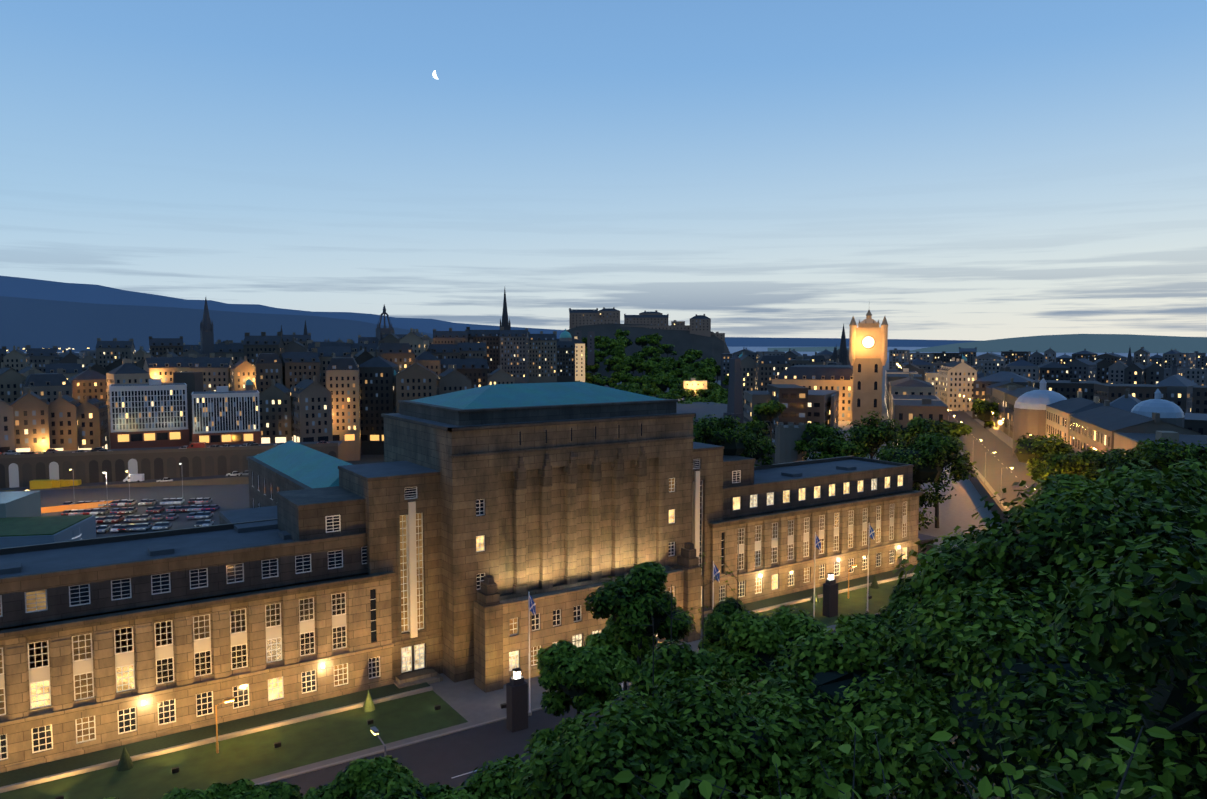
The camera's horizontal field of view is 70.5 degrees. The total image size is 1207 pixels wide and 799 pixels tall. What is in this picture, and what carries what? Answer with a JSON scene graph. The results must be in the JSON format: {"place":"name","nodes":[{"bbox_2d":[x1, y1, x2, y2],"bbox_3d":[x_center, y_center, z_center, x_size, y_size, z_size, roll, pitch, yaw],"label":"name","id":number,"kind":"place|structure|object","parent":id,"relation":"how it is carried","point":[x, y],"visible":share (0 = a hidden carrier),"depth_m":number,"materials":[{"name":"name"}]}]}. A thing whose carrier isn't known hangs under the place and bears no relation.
{"place":"outdoors","nodes":[
{"label":"outdoors","id":0,"kind":"place"},
{"bbox_2d":[0,363,1055,798],"bbox_3d":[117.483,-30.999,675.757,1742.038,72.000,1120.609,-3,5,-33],"label":"ground","id":1,"kind":"structure","parent":0,"point":[324,741],"depth_m":83.71,"materials":[{"name":"grey asphalt"}]},
{"bbox_2d":[0,382,936,772],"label":"government building","id":2,"kind":"structure","parent":1,"relation":"on","point":[448,532],"depth_m":97.42,"materials":[{"name":"stone"}]},
{"bbox_2d":[55,523,899,798],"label":"street furniture","id":3,"kind":"object","parent":1,"relation":"on","point":[516,697],"visible":0.6,"depth_m":90.81,"materials":[{"name":"black metal"}]},
{"bbox_2d":[117,574,924,770],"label":"lawn shrubs","id":4,"kind":"object","parent":1,"relation":"on","point":[125,763],"visible":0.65,"depth_m":89.62,"materials":[{"name":"green plant"}]},
{"bbox_2d":[576,335,1206,798],"bbox_3d":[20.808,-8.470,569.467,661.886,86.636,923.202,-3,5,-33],"label":"tree trunks and branches","id":5,"kind":"object","parent":1,"relation":"on","point":[1188,719],"depth_m":10.36,"materials":[{"name":"brown wood"}]},
{"bbox_2d":[103,458,1206,798],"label":"tree foliage","id":6,"kind":"object","parent":5,"relation":"on","point":[1119,612],"visible":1,"depth_m":18.94,"materials":[{"name":"green plant"}]},
{"bbox_2d":[693,399,1206,530],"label":"tree foliage","id":7,"kind":"object","parent":1,"relation":"on","point":[932,455],"visible":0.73,"depth_m":174.24,"materials":[{"name":"green plant"}]},
{"bbox_2d":[885,365,1206,534],"bbox_3d":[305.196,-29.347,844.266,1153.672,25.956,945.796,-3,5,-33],"label":"street buildings","id":8,"kind":"structure","parent":1,"relation":"on","point":[1079,423],"depth_m":250.60,"materials":[{"name":"stone"}]},
{"bbox_2d":[0,276,1206,353],"bbox_3d":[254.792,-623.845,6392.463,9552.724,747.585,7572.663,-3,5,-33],"label":"hills","id":9,"kind":"structure","parent":0,"point":[37,313],"depth_m":4457.79,"materials":[{"name":"blue"}]},
{"bbox_2d":[0,0,1206,340],"label":"sky","id":10,"kind":"structure","parent":0,"point":[976,170],"materials":[{"name":"blue"}]},
{"bbox_2d":[7,347,1206,464],"bbox_3d":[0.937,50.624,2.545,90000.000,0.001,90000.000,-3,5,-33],"label":"ground","id":11,"kind":"structure","parent":0,"point":[701,409],"depth_m":680.31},
{"bbox_2d":[0,351,470,537],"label":"city","id":12,"kind":"object","parent":11,"relation":"on","point":[156,424],"visible":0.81,"depth_m":303.64,"materials":[{"name":"stone"}]},
{"bbox_2d":[0,479,95,547],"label":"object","id":13,"kind":"object","parent":12,"relation":"on","point":[23,522],"visible":0.6,"depth_m":182.83,"materials":[{"name":"green"}]},
{"bbox_2d":[0,441,1049,532],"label":"parked cars","id":14,"kind":"object","parent":12,"relation":"on","point":[207,513],"visible":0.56,"depth_m":224.34,"materials":[{"name":"multicoloured"}]},
{"bbox_2d":[0,327,1206,465],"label":"city","id":15,"kind":"object","parent":11,"relation":"on","point":[479,358],"visible":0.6,"depth_m":443.02,"materials":[{"name":"stone"}]},
{"bbox_2d":[7,338,1206,388],"bbox_3d":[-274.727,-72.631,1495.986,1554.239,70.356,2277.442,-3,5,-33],"label":"city","id":16,"kind":"object","parent":11,"relation":"on","point":[1144,367],"visible":0.31,"depth_m":844.88,"materials":[{"name":"grey stone"}]},
{"bbox_2d":[566,323,729,380],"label":"castle rock","id":17,"kind":"object","parent":11,"relation":"on","point":[712,346],"visible":0.25,"depth_m":1170.08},
{"bbox_2d":[113,289,1184,463],"bbox_3d":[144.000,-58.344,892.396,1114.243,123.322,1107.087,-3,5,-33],"label":"landmark buildings","id":18,"kind":"structure","parent":11,"relation":"on","point":[857,383],"depth_m":394.30,"materials":[{"name":"stone"}]},
{"bbox_2d":[575,328,999,438],"bbox_3d":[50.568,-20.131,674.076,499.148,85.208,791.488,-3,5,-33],"label":"tree foliage","id":19,"kind":"object","parent":11,"relation":"on","point":[670,373],"visible":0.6,"depth_m":881.82,"materials":[{"name":"green plant"}]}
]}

